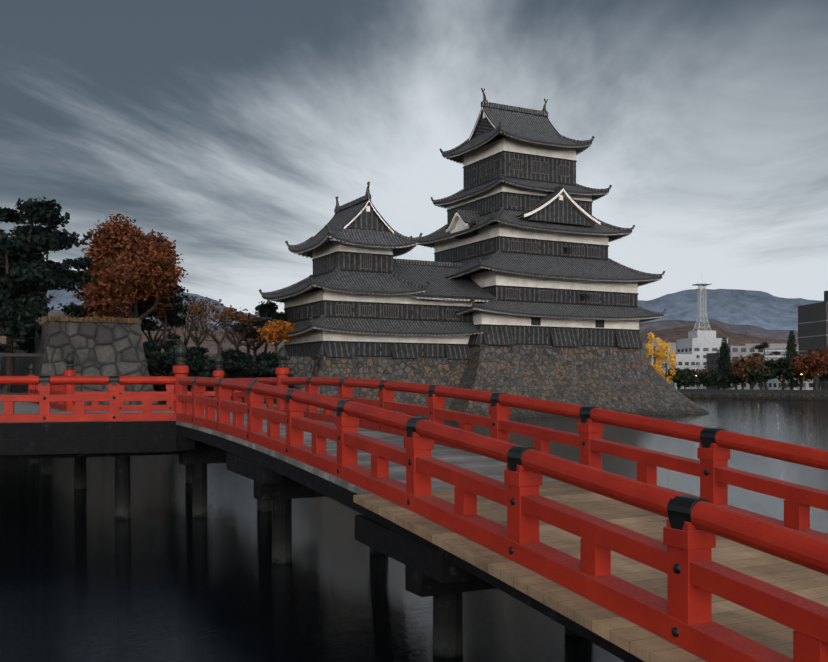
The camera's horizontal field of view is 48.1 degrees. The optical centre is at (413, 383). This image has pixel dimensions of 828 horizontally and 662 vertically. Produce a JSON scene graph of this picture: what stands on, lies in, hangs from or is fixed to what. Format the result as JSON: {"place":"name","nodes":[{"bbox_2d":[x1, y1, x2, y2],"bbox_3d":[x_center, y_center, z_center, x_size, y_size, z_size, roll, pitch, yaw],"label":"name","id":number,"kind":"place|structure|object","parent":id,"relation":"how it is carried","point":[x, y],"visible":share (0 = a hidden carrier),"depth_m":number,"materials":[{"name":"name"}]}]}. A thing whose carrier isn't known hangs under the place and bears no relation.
{"place":"outdoors","nodes":[
{"label":"outdoors","id":0,"kind":"place"},
{"bbox_2d":[0,318,797,355],"bbox_3d":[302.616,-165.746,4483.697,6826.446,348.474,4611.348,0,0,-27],"label":"hills","id":1,"kind":"structure","parent":0,"point":[673,335],"depth_m":4042.05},
{"bbox_2d":[0,398,827,661],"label":"moat water","id":2,"kind":"structure","parent":0,"point":[161,574],"depth_m":17.27,"materials":[{"name":"black liquid"}]},
{"bbox_2d":[0,0,827,314],"label":"sky","id":3,"kind":"structure","parent":0,"point":[232,131],"materials":[{"name":"grey"}]},
{"bbox_2d":[38,309,797,343],"bbox_3d":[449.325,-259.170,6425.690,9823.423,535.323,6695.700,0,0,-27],"label":"hills","id":4,"kind":"structure","parent":0,"point":[754,331],"depth_m":5868.73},
{"bbox_2d":[38,269,823,330],"bbox_3d":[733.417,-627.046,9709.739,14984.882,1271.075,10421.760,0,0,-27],"label":"mountains","id":5,"kind":"structure","parent":0,"point":[764,310],"depth_m":8439.95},
{"bbox_2d":[676,283,727,388],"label":"tower building","id":6,"kind":"structure","parent":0,"point":[695,347],"depth_m":420.22,"materials":[{"name":"white concrete"}]},
{"bbox_2d":[682,393,827,400],"bbox_3d":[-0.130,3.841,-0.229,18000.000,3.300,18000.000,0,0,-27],"label":"stone embankment","id":7,"kind":"structure","parent":0,"point":[820,397],"depth_m":209.42,"materials":[{"name":"stone"}]},
{"bbox_2d":[0,352,314,410],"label":"honmaru terrace","id":8,"kind":"structure","parent":7,"relation":"on","point":[300,366],"depth_m":94.19,"materials":[{"name":"stone"}]},
{"bbox_2d":[0,353,43,394],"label":"gate and fence","id":9,"kind":"structure","parent":8,"relation":"on","point":[23,354],"depth_m":48.33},
{"bbox_2d":[1,315,158,404],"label":"stone wall","id":10,"kind":"structure","parent":8,"relation":"on","point":[98,346],"depth_m":49.63,"materials":[{"name":"grey stone"}]},
{"bbox_2d":[0,234,56,392],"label":"pine","id":11,"kind":"object","parent":10,"relation":"on","point":[18,306],"visible":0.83,"depth_m":52.62,"materials":[{"name":"green plant"}]},
{"bbox_2d":[0,229,81,341],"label":"pine","id":12,"kind":"object","parent":10,"relation":"on","point":[70,284],"visible":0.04,"depth_m":64.33,"materials":[{"name":"green plant"}]},
{"bbox_2d":[0,196,90,322],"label":"pine","id":13,"kind":"object","parent":10,"relation":"on","point":[43,212],"visible":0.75,"depth_m":55.11,"materials":[{"name":"green plant"}]},
{"bbox_2d":[0,224,96,316],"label":"pine","id":14,"kind":"object","parent":10,"relation":"on","point":[82,263],"visible":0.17,"depth_m":73.67,"materials":[{"name":"green plant"}]},
{"bbox_2d":[57,292,125,317],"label":"pine","id":15,"kind":"object","parent":8,"relation":"on","point":[74,310],"visible":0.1,"depth_m":92.44,"materials":[{"name":"green plant"}]},
{"bbox_2d":[71,266,182,321],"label":"tree","id":16,"kind":"object","parent":8,"relation":"on","point":[161,308],"visible":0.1,"depth_m":93.14,"materials":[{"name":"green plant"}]},
{"bbox_2d":[80,212,187,319],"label":"autumn tree","id":17,"kind":"object","parent":8,"relation":"on","point":[129,262],"visible":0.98,"depth_m":87.80,"materials":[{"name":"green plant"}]},
{"bbox_2d":[133,303,177,353],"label":"bare tree","id":18,"kind":"object","parent":8,"relation":"on","point":[155,336],"visible":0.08,"depth_m":96.97,"materials":[{"name":"brown plant"}]},
{"bbox_2d":[143,338,176,375],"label":"bush","id":19,"kind":"object","parent":8,"relation":"on","point":[163,359],"visible":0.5,"depth_m":84.98,"materials":[{"name":"green plant"}]},
{"bbox_2d":[148,367,172,385],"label":"bush","id":20,"kind":"object","parent":8,"relation":"on","point":[159,373],"visible":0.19,"depth_m":85.86,"materials":[{"name":"green plant"}]},
{"bbox_2d":[132,282,190,343],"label":"pine","id":21,"kind":"object","parent":8,"relation":"on","point":[175,320],"visible":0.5,"depth_m":95.03,"materials":[{"name":"green plant"}]},
{"bbox_2d":[153,334,191,403],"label":"ledge shrub","id":22,"kind":"object","parent":8,"relation":"on","point":[171,344],"visible":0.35,"depth_m":86.46,"materials":[{"name":"green plant"}]},
{"bbox_2d":[152,294,215,345],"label":"bare tree","id":23,"kind":"object","parent":8,"relation":"on","point":[186,340],"visible":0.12,"depth_m":109.67,"materials":[{"name":"brown plant"}]},
{"bbox_2d":[163,345,225,387],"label":"bush","id":24,"kind":"object","parent":8,"relation":"on","point":[195,363],"visible":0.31,"depth_m":88.20,"materials":[{"name":"green plant"}]},
{"bbox_2d":[176,295,226,347],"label":"bare tree","id":25,"kind":"object","parent":8,"relation":"on","point":[197,342],"visible":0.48,"depth_m":104.25,"materials":[{"name":"brown plant"}]},
{"bbox_2d":[189,360,214,396],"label":"ledge shrub","id":26,"kind":"object","parent":8,"relation":"on","point":[205,368],"visible":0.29,"depth_m":87.07,"materials":[{"name":"green plant"}]},
{"bbox_2d":[181,299,252,353],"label":"bare cherry tree","id":27,"kind":"object","parent":8,"relation":"on","point":[229,316],"visible":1,"depth_m":94.43,"materials":[{"name":"brown plant"}]},
{"bbox_2d":[207,348,251,377],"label":"bush","id":28,"kind":"object","parent":8,"relation":"on","point":[233,360],"visible":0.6,"depth_m":88.38,"materials":[{"name":"green plant"}]},
{"bbox_2d":[210,305,275,349],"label":"bare tree","id":29,"kind":"object","parent":8,"relation":"on","point":[236,344],"visible":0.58,"depth_m":100.39,"materials":[{"name":"brown plant"}]},
{"bbox_2d":[222,313,264,355],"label":"bare tree","id":30,"kind":"object","parent":8,"relation":"on","point":[256,348],"visible":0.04,"depth_m":115.59,"materials":[{"name":"brown plant"}]},
{"bbox_2d":[232,354,255,402],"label":"ledge shrub","id":31,"kind":"object","parent":8,"relation":"on","point":[248,357],"visible":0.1,"depth_m":90.65,"materials":[{"name":"green plant"}]},
{"bbox_2d":[230,313,264,355],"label":"pine","id":32,"kind":"object","parent":8,"relation":"on","point":[248,345],"visible":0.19,"depth_m":110.97,"materials":[{"name":"green plant"}]},
{"bbox_2d":[227,367,267,377],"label":"bush","id":33,"kind":"object","parent":8,"relation":"on","point":[244,373],"visible":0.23,"depth_m":89.19,"materials":[{"name":"green plant"}]},
{"bbox_2d":[229,300,287,352],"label":"pine","id":34,"kind":"object","parent":8,"relation":"on","point":[266,310],"visible":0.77,"depth_m":103.59,"materials":[{"name":"green plant"}]},
{"bbox_2d":[246,351,295,402],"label":"bush","id":35,"kind":"object","parent":8,"relation":"on","point":[266,363],"visible":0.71,"depth_m":89.20,"materials":[{"name":"green plant"}]},
{"bbox_2d":[256,319,298,352],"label":"orange maple tree","id":36,"kind":"object","parent":8,"relation":"on","point":[276,331],"visible":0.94,"depth_m":97.63,"materials":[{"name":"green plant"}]},
{"bbox_2d":[259,182,495,417],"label":"castle turret","id":37,"kind":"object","parent":8,"relation":"on","point":[361,302],"visible":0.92,"depth_m":97.68,"materials":[{"name":"tile"}]},
{"bbox_2d":[410,88,709,417],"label":"castle keep","id":38,"kind":"structure","parent":8,"relation":"on","point":[524,236],"depth_m":106.97,"materials":[{"name":"tile"}]},
{"bbox_2d":[0,402,827,661],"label":"bridge","id":39,"kind":"structure","parent":7,"relation":"on","point":[445,567],"depth_m":11.88,"materials":[{"name":"brown wood"}]},
{"bbox_2d":[0,341,827,661],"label":"bridge railing","id":40,"kind":"object","parent":39,"relation":"on","point":[680,557],"visible":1,"depth_m":10.60,"materials":[{"name":"red wood"}]},
{"bbox_2d":[645,332,665,374],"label":"ginkgo","id":41,"kind":"object","parent":7,"relation":"on","point":[655,351],"visible":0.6,"depth_m":248.21,"materials":[{"name":"yellow plant"}]},
{"bbox_2d":[655,341,677,383],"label":"ginkgo","id":42,"kind":"object","parent":7,"relation":"on","point":[670,359],"visible":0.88,"depth_m":244.36,"materials":[{"name":"yellow plant"}]},
{"bbox_2d":[667,368,679,388],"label":"tree","id":43,"kind":"object","parent":7,"relation":"on","point":[669,372],"visible":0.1,"depth_m":262.04,"materials":[{"name":"green plant"}]},
{"bbox_2d":[673,368,698,388],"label":"tree","id":44,"kind":"object","parent":7,"relation":"on","point":[686,377],"visible":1,"depth_m":239.78,"materials":[{"name":"green plant"}]},
{"bbox_2d":[692,366,709,388],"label":"tree","id":45,"kind":"object","parent":7,"relation":"on","point":[696,372],"visible":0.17,"depth_m":263.79,"materials":[{"name":"green plant"}]},
{"bbox_2d":[697,370,721,388],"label":"tree","id":46,"kind":"object","parent":7,"relation":"on","point":[710,378],"visible":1,"depth_m":242.58,"materials":[{"name":"green plant"}]},
{"bbox_2d":[712,337,733,388],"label":"shore conifer","id":47,"kind":"object","parent":7,"relation":"on","point":[724,353],"visible":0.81,"depth_m":247.22,"materials":[{"name":"green plant"}]},
{"bbox_2d":[722,361,737,388],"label":"tree","id":48,"kind":"object","parent":7,"relation":"on","point":[733,367],"visible":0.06,"depth_m":252.87,"materials":[{"name":"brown plant"}]},
{"bbox_2d":[642,339,827,389],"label":"town blocks","id":49,"kind":"structure","parent":7,"relation":"on","point":[734,352],"depth_m":330.06,"materials":[{"name":"white concrete"}]},
{"bbox_2d":[725,367,767,389],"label":"tree","id":50,"kind":"object","parent":7,"relation":"on","point":[733,378],"visible":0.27,"depth_m":223.73,"materials":[{"name":"green plant"}]},
{"bbox_2d":[730,354,768,389],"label":"tree","id":51,"kind":"object","parent":7,"relation":"on","point":[749,362],"visible":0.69,"depth_m":219.82,"materials":[{"name":"brown plant"}]},
{"bbox_2d":[677,389,827,393],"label":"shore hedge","id":52,"kind":"object","parent":7,"relation":"on","point":[753,391],"visible":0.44,"depth_m":213.37,"materials":[{"name":"plant"}]},
{"bbox_2d":[745,363,777,389],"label":"tree","id":53,"kind":"object","parent":7,"relation":"on","point":[758,376],"visible":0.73,"depth_m":217.33,"materials":[{"name":"green plant"}]},
{"bbox_2d":[750,341,779,389],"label":"shore pine","id":54,"kind":"object","parent":7,"relation":"on","point":[761,346],"visible":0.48,"depth_m":226.49,"materials":[{"name":"green plant"}]},
{"bbox_2d":[765,357,795,389],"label":"tree","id":55,"kind":"object","parent":7,"relation":"on","point":[782,365],"visible":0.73,"depth_m":228.67,"materials":[{"name":"green plant"}]},
{"bbox_2d":[778,330,804,389],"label":"shore conifer","id":56,"kind":"object","parent":7,"relation":"on","point":[790,348],"visible":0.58,"depth_m":236.31,"materials":[{"name":"green plant"}]},
{"bbox_2d":[789,355,812,389],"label":"tree","id":57,"kind":"object","parent":7,"relation":"on","point":[802,379],"visible":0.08,"depth_m":234.03,"materials":[{"name":"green plant"}]},
{"bbox_2d":[789,347,827,389],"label":"tree","id":58,"kind":"object","parent":7,"relation":"on","point":[814,366],"visible":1,"depth_m":204.32,"materials":[{"name":"brown plant"}]},
{"bbox_2d":[800,374,827,389],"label":"shore pine","id":59,"kind":"object","parent":7,"relation":"on","point":[821,380],"visible":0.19,"depth_m":211.50,"materials":[{"name":"green plant"}]},
{"bbox_2d":[737,344,797,387],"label":"town apartments","id":60,"kind":"structure","parent":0,"point":[780,348],"depth_m":511.36,"materials":[{"name":"white concrete"}]},
{"bbox_2d":[797,291,827,356],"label":"dark office","id":61,"kind":"structure","parent":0,"point":[812,323],"depth_m":326.82,"materials":[{"name":"grey concrete"}]}
]}

